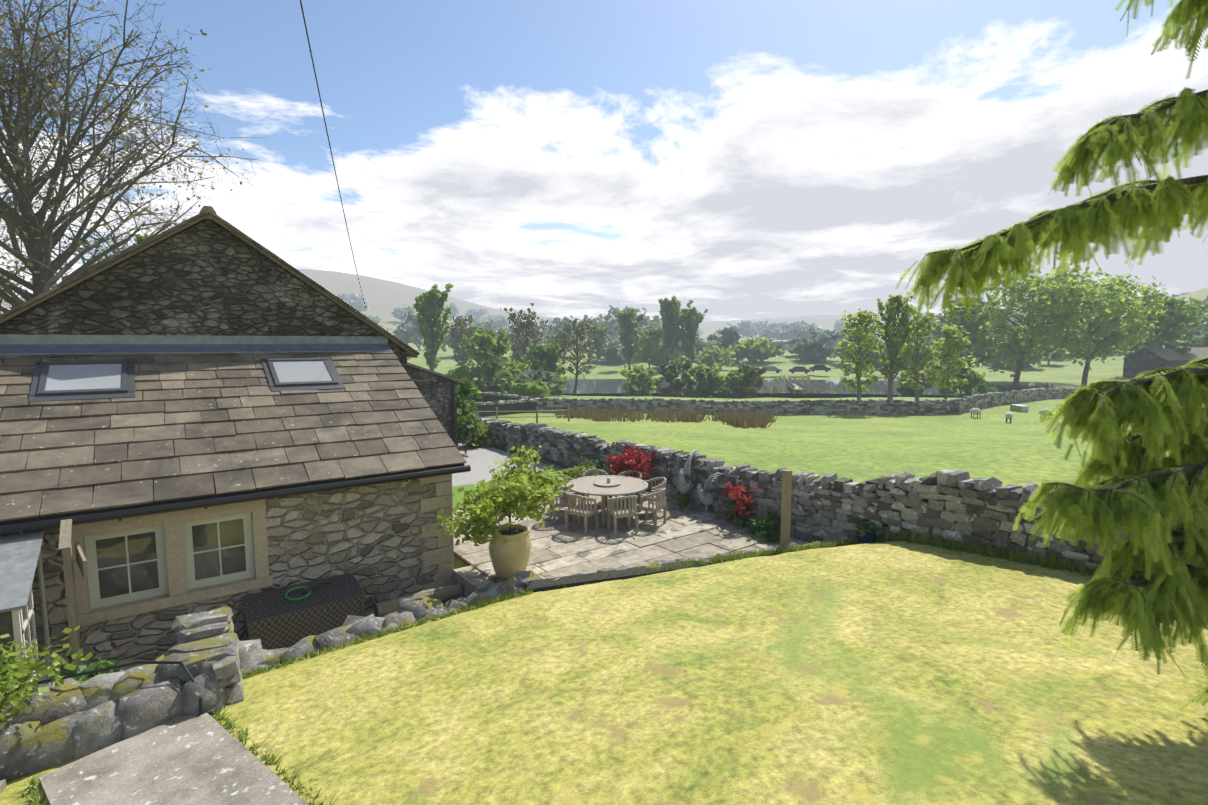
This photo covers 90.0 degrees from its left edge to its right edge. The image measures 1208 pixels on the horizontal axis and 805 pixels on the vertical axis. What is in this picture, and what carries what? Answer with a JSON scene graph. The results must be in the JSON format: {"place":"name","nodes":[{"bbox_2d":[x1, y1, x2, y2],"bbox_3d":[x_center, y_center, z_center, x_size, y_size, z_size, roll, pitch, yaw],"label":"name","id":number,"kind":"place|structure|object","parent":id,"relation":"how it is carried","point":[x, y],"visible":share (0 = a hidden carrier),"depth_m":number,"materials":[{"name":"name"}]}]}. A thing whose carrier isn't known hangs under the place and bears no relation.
{"place":"outdoors","nodes":[
{"label":"outdoors","id":0,"kind":"place"},
{"bbox_2d":[240,570,541,672],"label":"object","id":1,"kind":"structure","parent":0,"point":[362,626],"depth_m":7.89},
{"bbox_2d":[257,587,525,663],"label":"rocks","id":2,"kind":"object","parent":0,"point":[409,617],"depth_m":8.09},
{"bbox_2d":[484,359,504,391],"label":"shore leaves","id":3,"kind":"object","parent":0,"point":[487,386],"depth_m":78.33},
{"bbox_2d":[460,323,515,385],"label":"green leaves","id":4,"kind":"object","parent":3,"relation":"on","point":[489,338],"depth_m":79.15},
{"bbox_2d":[465,398,539,416],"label":"far garden wall","id":5,"kind":"structure","parent":0,"point":[530,406],"depth_m":51.85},
{"bbox_2d":[468,392,540,401],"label":"field wall","id":6,"kind":"structure","parent":0,"point":[489,398],"depth_m":60.85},
{"bbox_2d":[0,269,1207,804],"bbox_3d":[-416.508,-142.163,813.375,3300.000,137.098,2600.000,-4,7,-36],"label":"ground","id":7,"kind":"structure","parent":0,"point":[892,673],"depth_m":5.68,"materials":[{"name":"plant"}]},
{"bbox_2d":[0,86,67,308],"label":"bare tree wood","id":8,"kind":"object","parent":7,"relation":"on","point":[5,241],"depth_m":44.31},
{"bbox_2d":[47,657,127,713],"bbox_3d":[-4.869,2.652,5.515,0.874,0.351,1.038,-4,7,-36],"label":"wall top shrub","id":9,"kind":"object","parent":7,"relation":"on","point":[83,667],"depth_m":5.74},
{"bbox_2d":[14,661,202,717],"bbox_3d":[-5.030,2.689,5.084,2.801,0.582,0.383,-3,6,-24],"label":"hose","id":10,"kind":"object","parent":7,"relation":"on","point":[135,663],"visible":0.58,"depth_m":5.55,"materials":[{"name":"black plastic"}]},
{"bbox_2d":[0,651,217,725],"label":"wall","id":11,"kind":"structure","parent":7,"relation":"on","point":[72,695],"depth_m":5.38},
{"bbox_2d":[0,672,225,781],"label":"wall","id":12,"kind":"structure","parent":7,"relation":"on","point":[65,739],"depth_m":5.19,"materials":[{"name":"stone"}]},
{"bbox_2d":[0,0,261,314],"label":"bare tree","id":13,"kind":"object","parent":7,"relation":"on","point":[47,268],"depth_m":32.20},
{"bbox_2d":[0,712,308,804],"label":"path slabs","id":14,"kind":"structure","parent":7,"relation":"on","point":[187,759],"depth_m":4.72,"materials":[{"name":"stone"}]},
{"bbox_2d":[13,704,344,804],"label":"grass edge","id":15,"kind":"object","parent":7,"relation":"on","point":[37,792],"depth_m":4.74,"materials":[{"name":"green plant"}]},
{"bbox_2d":[132,639,263,668],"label":"stones","id":16,"kind":"structure","parent":7,"relation":"on","point":[250,651],"depth_m":6.98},
{"bbox_2d":[0,220,406,371],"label":"barn walls","id":17,"kind":"structure","parent":7,"relation":"on","point":[207,278],"depth_m":11.23,"materials":[{"name":"stone"}]},
{"bbox_2d":[0,206,419,357],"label":"barn roof","id":18,"kind":"structure","parent":17,"relation":"on","point":[171,234],"depth_m":11.13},
{"bbox_2d":[300,0,365,307],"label":"wire","id":19,"kind":"object","parent":17,"relation":"attached to","point":[326,128],"visible":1,"depth_m":4.87,"materials":[{"name":"black plastic"}]},
{"bbox_2d":[169,606,243,705],"bbox_3d":[-4.107,2.652,6.232,0.617,0.708,1.364,-4,7,-36],"label":"wall return","id":20,"kind":"object","parent":7,"relation":"on","point":[207,636],"depth_m":6.03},
{"bbox_2d":[41,478,453,677],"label":"lean to walls","id":21,"kind":"structure","parent":7,"relation":"on","point":[372,540],"depth_m":9.25,"materials":[{"name":"stone"}]},
{"bbox_2d":[68,499,272,627],"bbox_3d":[-5.967,2.087,8.407,2.280,1.340,0.535,-4,7,-36],"label":"window surround","id":22,"kind":"object","parent":21,"relation":"attached to","point":[179,592],"visible":0.62,"depth_m":8.21,"materials":[{"name":"stone"}]},
{"bbox_2d":[84,512,254,608],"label":"window frames","id":23,"kind":"structure","parent":22,"relation":"in","point":[96,601],"depth_m":8.25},
{"bbox_2d":[95,518,245,598],"bbox_3d":[-6.021,2.109,8.483,1.860,1.000,0.352,-4,7,-36],"label":"window","id":24,"kind":"structure","parent":23,"relation":"in","point":[112,552],"depth_m":8.18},
{"bbox_2d":[0,353,463,524],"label":"roof deck","id":25,"kind":"structure","parent":21,"relation":"on","point":[165,502],"depth_m":8.43,"materials":[{"name":"grey"}]},
{"bbox_2d":[0,349,466,521],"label":"slates","id":26,"kind":"object","parent":25,"relation":"on","point":[376,416],"visible":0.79,"depth_m":9.31,"materials":[{"name":"stone"}]},
{"bbox_2d":[28,357,344,402],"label":"skylight frames","id":27,"kind":"structure","parent":26,"relation":"on","point":[38,392],"depth_m":9.79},
{"bbox_2d":[45,361,332,390],"bbox_3d":[-6.959,-0.492,10.498,4.030,0.379,0.770,-4,7,-36],"label":"skylight glass","id":28,"kind":"object","parent":27,"relation":"in","point":[77,377],"visible":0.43,"depth_m":9.76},
{"bbox_2d":[0,334,391,354],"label":"lead flashing","id":29,"kind":"object","parent":26,"relation":"on","point":[11,344],"visible":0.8,"depth_m":11.08,"materials":[{"name":"metal"}]},
{"bbox_2d":[0,463,470,534],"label":"gutter","id":30,"kind":"object","parent":21,"relation":"attached to","point":[20,528],"visible":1,"depth_m":8.15,"materials":[{"name":"black plastic"}]},
{"bbox_2d":[420,474,453,589],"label":"quoins","id":31,"kind":"object","parent":21,"relation":"attached to","point":[438,556],"visible":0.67,"depth_m":10.45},
{"bbox_2d":[241,585,534,678],"bbox_3d":[-2.623,2.888,7.708,4.059,0.243,0.412,-4,7,-36],"label":"grass edge","id":32,"kind":"object","parent":7,"relation":"on","point":[421,621],"depth_m":7.62,"materials":[{"name":"green plant"}]},
{"bbox_2d":[365,598,455,616],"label":"path flagstones","id":33,"kind":"object","parent":7,"relation":"on","point":[368,613],"depth_m":9.75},
{"bbox_2d":[12,551,52,683],"bbox_3d":[-7.232,2.683,6.212,2.060,2.149,1.632,-4,7,-36],"label":"greenhouse frame","id":34,"kind":"object","parent":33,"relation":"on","point":[19,627],"visible":0.15,"depth_m":6.71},
{"bbox_2d":[0,529,45,612],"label":"porch roof","id":35,"kind":"structure","parent":34,"relation":"on","point":[19,556],"depth_m":6.59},
{"bbox_2d":[0,560,47,695],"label":"frame","id":36,"kind":"object","parent":34,"relation":"in","point":[6,624],"visible":0.16,"depth_m":6.93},
{"bbox_2d":[58,519,87,670],"bbox_3d":[-6.268,2.535,7.164,0.539,2.255,0.219,5,8,41],"label":"timber post","id":37,"kind":"object","parent":33,"relation":"on","point":[65,546],"visible":0.83,"depth_m":7.12,"materials":[{"name":"brown wood"}]},
{"bbox_2d":[241,573,365,649],"bbox_3d":[-4.366,3.128,8.827,1.520,0.745,0.730,-4,7,-36],"label":"rattan storage box","id":38,"kind":"object","parent":33,"relation":"on","point":[275,618],"visible":0.69,"depth_m":8.61,"materials":[{"name":"wicker"}]},
{"bbox_2d":[374,584,462,617],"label":"edging stones","id":39,"kind":"object","parent":33,"relation":"on","point":[389,606],"visible":0.69,"depth_m":9.93,"materials":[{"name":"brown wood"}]},
{"bbox_2d":[407,366,457,448],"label":"wing walls","id":40,"kind":"structure","parent":7,"relation":"on","point":[435,391],"depth_m":20.12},
{"bbox_2d":[407,362,464,383],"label":"wing roof","id":41,"kind":"structure","parent":40,"relation":"on","point":[436,373],"depth_m":19.93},
{"bbox_2d":[413,283,453,370],"bbox_3d":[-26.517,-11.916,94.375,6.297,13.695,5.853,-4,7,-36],"label":"poplar leaves","id":42,"kind":"object","parent":7,"relation":"on","point":[422,305],"visible":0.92,"depth_m":93.34,"materials":[{"name":"green plant"}]},
{"bbox_2d":[454,554,469,565],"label":"grass","id":43,"kind":"structure","parent":7,"relation":"on","point":[458,557],"depth_m":11.17,"materials":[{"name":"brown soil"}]},
{"bbox_2d":[453,495,808,582],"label":"patio flags","id":44,"kind":"object","parent":43,"relation":"on","point":[589,552],"visible":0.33,"depth_m":12.01},
{"bbox_2d":[488,523,530,580],"bbox_3d":[-1.588,2.549,10.225,0.720,0.820,0.720,-4,7,-36],"label":"cream pot","id":45,"kind":"object","parent":44,"relation":"on","point":[510,556],"visible":0.71,"depth_m":9.95,"materials":[{"name":"ceramic"}]},
{"bbox_2d":[499,529,524,534],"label":"soil","id":46,"kind":"structure","parent":45,"relation":"in","point":[513,531],"depth_m":10.30,"materials":[{"name":"soil"}]},
{"bbox_2d":[429,445,576,546],"bbox_3d":[-1.683,1.579,10.183,2.487,1.492,2.568,-4,7,-36],"label":"potted shrub","id":47,"kind":"object","parent":46,"relation":"on","point":[520,487],"depth_m":9.72,"materials":[{"name":"plant"}]},
{"bbox_2d":[566,475,647,523],"bbox_3d":[0.072,2.211,13.734,1.861,0.795,1.861,-4,7,-36],"label":"table","id":48,"kind":"object","parent":44,"relation":"on","point":[598,485],"visible":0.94,"depth_m":13.49,"materials":[{"name":"brown wood"}]},
{"bbox_2d":[458,507,757,582],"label":"patio weeds","id":49,"kind":"object","parent":44,"relation":"on","point":[494,579],"visible":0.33,"depth_m":12.36,"materials":[{"name":"green plant"}]},
{"bbox_2d":[550,469,666,535],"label":"chairs","id":50,"kind":"object","parent":44,"relation":"on","point":[568,498],"visible":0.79,"depth_m":12.86,"materials":[{"name":"brown wood"}]},
{"bbox_2d":[677,450,697,510],"bbox_3d":[1.960,1.840,14.447,0.365,1.392,0.938,3,7,31],"label":"statue","id":51,"kind":"object","parent":44,"relation":"on","point":[684,486],"visible":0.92,"depth_m":14.25,"materials":[{"name":"stone"}]},
{"bbox_2d":[695,473,722,515],"bbox_3d":[2.417,2.093,13.869,0.675,1.002,0.263,0,6,-4],"label":"statue","id":52,"kind":"object","parent":44,"relation":"on","point":[707,499],"visible":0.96,"depth_m":13.81,"materials":[{"name":"stone"}]},
{"bbox_2d":[720,482,756,523],"bbox_3d":[2.895,2.225,13.136,0.975,1.068,1.003,-4,7,-36],"label":"photinia","id":53,"kind":"object","parent":44,"relation":"on","point":[735,494],"depth_m":12.88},
{"bbox_2d":[726,495,753,528],"bbox_3d":[3.005,2.351,13.160,0.745,0.686,0.722,-4,7,-36],"label":"shrub","id":54,"kind":"object","parent":44,"relation":"on","point":[740,519],"depth_m":13.04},
{"bbox_2d":[780,469,791,544],"bbox_3d":[3.240,2.063,10.760,0.136,1.744,0.138,4,7,37],"label":"post","id":55,"kind":"object","parent":44,"relation":"on","point":[786,506],"visible":0.64,"depth_m":10.69,"materials":[{"name":"brown wood"}]},
{"bbox_2d":[447,315,478,366],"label":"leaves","id":56,"kind":"object","parent":7,"relation":"on","point":[466,328],"depth_m":119.10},
{"bbox_2d":[453,565,495,595],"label":"stone block","id":57,"kind":"structure","parent":7,"relation":"on","point":[469,579],"depth_m":10.28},
{"bbox_2d":[465,419,491,447],"bbox_3d":[-5.004,1.319,23.097,1.836,1.279,1.442,-4,7,-36],"label":"shrub","id":58,"kind":"object","parent":7,"relation":"on","point":[482,437],"visible":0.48,"depth_m":22.97,"materials":[{"name":"green plant"}]},
{"bbox_2d":[463,355,507,392],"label":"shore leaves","id":59,"kind":"object","parent":7,"relation":"on","point":[483,370],"depth_m":76.57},
{"bbox_2d":[452,442,561,485],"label":"gravel drive","id":60,"kind":"structure","parent":7,"relation":"on","point":[480,460],"depth_m":19.71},
{"bbox_2d":[448,372,482,417],"bbox_3d":[-6.123,0.153,24.523,2.281,2.796,2.485,-4,7,-36],"label":"shrub","id":61,"kind":"object","parent":60,"relation":"on","point":[466,408],"depth_m":24.19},
{"bbox_2d":[457,408,483,453],"bbox_3d":[-5.255,1.027,21.708,1.670,1.621,1.520,-4,7,-36],"label":"shrub","id":62,"kind":"object","parent":60,"relation":"on","point":[467,426],"depth_m":21.48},
{"bbox_2d":[452,470,566,507],"bbox_3d":[-2.767,2.337,16.274,5.880,0.058,1.980,-4,7,-36],"label":"lawn strip","id":63,"kind":"object","parent":7,"relation":"on","point":[457,497],"visible":0.1,"depth_m":16.07,"materials":[{"name":"green plant"}]},
{"bbox_2d":[473,406,569,422],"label":"fence","id":64,"kind":"object","parent":7,"relation":"on","point":[536,411],"visible":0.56,"depth_m":42.13,"materials":[{"name":"brown wood"}]},
{"bbox_2d":[500,303,551,361],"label":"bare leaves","id":65,"kind":"object","parent":7,"relation":"on","point":[520,330],"depth_m":91.01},
{"bbox_2d":[521,339,570,382],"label":"green leaves","id":66,"kind":"object","parent":7,"relation":"on","point":[548,350],"depth_m":82.78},
{"bbox_2d":[243,539,860,676],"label":"retaining wall","id":67,"kind":"structure","parent":7,"relation":"on","point":[578,581],"depth_m":9.37,"materials":[{"name":"grey"}]},
{"bbox_2d":[550,373,567,394],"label":"shore leaves","id":68,"kind":"object","parent":7,"relation":"on","point":[559,388],"depth_m":81.17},
{"bbox_2d":[549,317,615,395],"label":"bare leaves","id":69,"kind":"object","parent":7,"relation":"on","point":[574,341],"depth_m":80.18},
{"bbox_2d":[586,324,608,365],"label":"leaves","id":70,"kind":"object","parent":7,"relation":"on","point":[601,330],"depth_m":147.57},
{"bbox_2d":[617,307,643,369],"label":"tree","id":71,"kind":"object","parent":7,"relation":"on","point":[626,319],"depth_m":137.36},
{"bbox_2d":[618,362,657,395],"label":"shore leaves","id":72,"kind":"object","parent":7,"relation":"on","point":[630,376],"depth_m":81.10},
{"bbox_2d":[624,367,664,395],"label":"shrub leaves","id":73,"kind":"object","parent":72,"relation":"on","point":[640,375],"depth_m":79.29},
{"bbox_2d":[553,406,778,427],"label":"rushes","id":74,"kind":"object","parent":7,"relation":"on","point":[740,419],"visible":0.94,"depth_m":45.65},
{"bbox_2d":[656,359,685,396],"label":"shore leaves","id":75,"kind":"object","parent":7,"relation":"on","point":[672,367],"depth_m":80.99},
{"bbox_2d":[658,295,692,370],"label":"tree","id":76,"kind":"object","parent":7,"relation":"on","point":[670,308],"depth_m":137.01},
{"bbox_2d":[517,540,842,586],"bbox_3d":[1.750,2.861,10.242,6.896,0.640,0.570,-2,6,-19],"label":"patio edge","id":77,"kind":"object","parent":7,"relation":"on","point":[655,563],"depth_m":10.05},
{"bbox_2d":[668,358,697,397],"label":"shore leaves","id":78,"kind":"object","parent":7,"relation":"on","point":[687,375],"depth_m":80.70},
{"bbox_2d":[532,538,859,587],"bbox_3d":[1.772,2.622,9.999,6.219,0.304,0.477,-2,6,-20],"label":"patio edge","id":79,"kind":"object","parent":7,"relation":"on","point":[782,550],"depth_m":10.27,"materials":[{"name":"stone"}]},
{"bbox_2d":[694,371,716,397],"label":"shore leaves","id":80,"kind":"object","parent":7,"relation":"on","point":[703,378],"depth_m":77.00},
{"bbox_2d":[680,360,725,397],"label":"shrub leaves","id":81,"kind":"object","parent":80,"relation":"on","point":[705,368],"depth_m":78.54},
{"bbox_2d":[401,319,1023,369],"bbox_3d":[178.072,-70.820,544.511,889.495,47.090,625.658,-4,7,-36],"label":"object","id":82,"kind":"object","parent":7,"relation":"on","point":[659,360],"depth_m":155.88,"materials":[{"name":"brown plant"}]},
{"bbox_2d":[632,326,665,369],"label":"tree","id":83,"kind":"object","parent":82,"relation":"on","point":[648,350],"depth_m":133.63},
{"bbox_2d":[678,307,707,366],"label":"tree","id":84,"kind":"object","parent":82,"relation":"on","point":[692,319],"depth_m":138.25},
{"bbox_2d":[337,293,1054,339],"bbox_3d":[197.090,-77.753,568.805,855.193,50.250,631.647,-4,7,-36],"label":"distant hills","id":85,"kind":"structure","parent":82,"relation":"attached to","point":[781,331],"depth_m":511.19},
{"bbox_2d":[407,322,1154,391],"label":"leaves","id":86,"kind":"object","parent":82,"relation":"on","point":[709,356],"visible":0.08,"depth_m":139.42,"materials":[{"name":"green plant"}]},
{"bbox_2d":[387,292,1207,361],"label":"leaves","id":87,"kind":"object","parent":82,"relation":"attached to","point":[814,346],"visible":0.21,"depth_m":174.67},
{"bbox_2d":[445,301,1207,401],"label":"leaves","id":88,"kind":"object","parent":82,"relation":"attached to","point":[756,348],"visible":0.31,"depth_m":140.04,"materials":[{"name":"green plant"}]},
{"bbox_2d":[500,325,1207,397],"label":"leaves","id":89,"kind":"object","parent":82,"relation":"attached to","point":[612,353],"visible":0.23,"depth_m":136.95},
{"bbox_2d":[728,362,767,398],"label":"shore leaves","id":90,"kind":"object","parent":7,"relation":"on","point":[749,370],"depth_m":76.89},
{"bbox_2d":[714,369,754,398],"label":"shrub leaves","id":91,"kind":"object","parent":90,"relation":"on","point":[735,379],"depth_m":76.77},
{"bbox_2d":[746,511,779,542],"bbox_3d":[3.419,2.538,12.404,1.222,0.598,0.998,-4,7,-36],"label":"shrub","id":92,"kind":"object","parent":7,"relation":"on","point":[765,526],"depth_m":12.25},
{"bbox_2d":[837,308,884,400],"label":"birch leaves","id":93,"kind":"object","parent":7,"relation":"on","point":[867,321],"depth_m":56.88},
{"bbox_2d":[853,520,885,536],"bbox_3d":[4.757,2.259,10.805,0.665,0.298,0.598,-4,7,-36],"label":"shrub","id":94,"kind":"object","parent":7,"relation":"on","point":[865,527],"visible":0.88,"depth_m":10.73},
{"bbox_2d":[872,291,919,399],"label":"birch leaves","id":95,"kind":"object","parent":7,"relation":"on","point":[895,302],"depth_m":58.16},
{"bbox_2d":[894,372,926,396],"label":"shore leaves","id":96,"kind":"object","parent":7,"relation":"on","point":[899,389],"depth_m":79.35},
{"bbox_2d":[896,308,944,400],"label":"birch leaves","id":97,"kind":"object","parent":7,"relation":"on","point":[924,322],"depth_m":59.20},
{"bbox_2d":[924,313,960,366],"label":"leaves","id":98,"kind":"object","parent":7,"relation":"on","point":[939,329],"depth_m":118.11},
{"bbox_2d":[928,323,978,399],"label":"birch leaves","id":99,"kind":"object","parent":7,"relation":"on","point":[948,332],"depth_m":60.92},
{"bbox_2d":[846,529,1102,576],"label":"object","id":100,"kind":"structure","parent":7,"relation":"on","point":[973,549],"depth_m":9.23,"materials":[{"name":"green plant"}]},
{"bbox_2d":[955,370,997,396],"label":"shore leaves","id":101,"kind":"object","parent":7,"relation":"on","point":[969,375],"depth_m":78.20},
{"bbox_2d":[934,354,985,397],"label":"shrub leaves","id":102,"kind":"object","parent":101,"relation":"on","point":[980,376],"depth_m":79.34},
{"bbox_2d":[946,250,1127,385],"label":"tree","id":103,"kind":"object","parent":7,"relation":"on","point":[1057,295],"depth_m":93.59,"materials":[{"name":"plant"}]},
{"bbox_2d":[895,0,1207,717],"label":"conifer","id":104,"kind":"object","parent":7,"relation":"on","point":[1168,204],"depth_m":4.70,"materials":[{"name":"plant"}]},
{"bbox_2d":[1020,268,1168,384],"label":"tree","id":105,"kind":"object","parent":7,"relation":"on","point":[1081,344],"depth_m":95.76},
{"bbox_2d":[1101,294,1207,360],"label":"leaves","id":106,"kind":"object","parent":7,"relation":"on","point":[1174,320],"depth_m":107.41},
{"bbox_2d":[1123,348,1190,377],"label":"barn","id":107,"kind":"structure","parent":7,"relation":"on","point":[1144,359],"depth_m":106.93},
{"bbox_2d":[1123,347,1207,359],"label":"barn roof","id":108,"kind":"structure","parent":107,"relation":"on","point":[1169,353],"depth_m":106.30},
{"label":"wall","id":109,"kind":"structure","parent":7,"relation":"on"},
{"bbox_2d":[0,626,102,737],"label":"wall top shrub","id":110,"kind":"object","parent":109,"relation":"on","point":[14,673],"visible":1,"depth_m":5.04,"materials":[{"name":"green plant"}]},
{"bbox_2d":[0,0,1207,321],"label":"sky","id":111,"kind":"structure","parent":0,"point":[736,159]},
{"bbox_2d":[605,445,655,479],"bbox_3d":[0.833,1.579,15.349,1.472,0.920,1.420,-4,7,-36],"label":"acer","id":112,"kind":"object","parent":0,"point":[632,462],"depth_m":15.16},
{"bbox_2d":[482,379,1089,394],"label":"lake","id":113,"kind":"structure","parent":0,"point":[586,386],"depth_m":97.47,"materials":[{"name":"liquid"}]},
{"bbox_2d":[473,374,1055,394],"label":"lake reeds","id":114,"kind":"object","parent":113,"relation":"on","point":[774,390],"visible":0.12,"depth_m":90.26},
{"bbox_2d":[537,388,1078,414],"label":"field wall","id":115,"kind":"structure","parent":0,"point":[914,407],"depth_m":54.12,"materials":[{"name":"stone"}]},
{"bbox_2d":[465,416,1183,572],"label":"garden wall","id":116,"kind":"structure","parent":0,"point":[989,517],"depth_m":11.28,"materials":[{"name":"stone"}]},
{"bbox_2d":[935,297,1004,368],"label":"tree","id":117,"kind":"object","parent":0,"point":[978,355],"depth_m":105.47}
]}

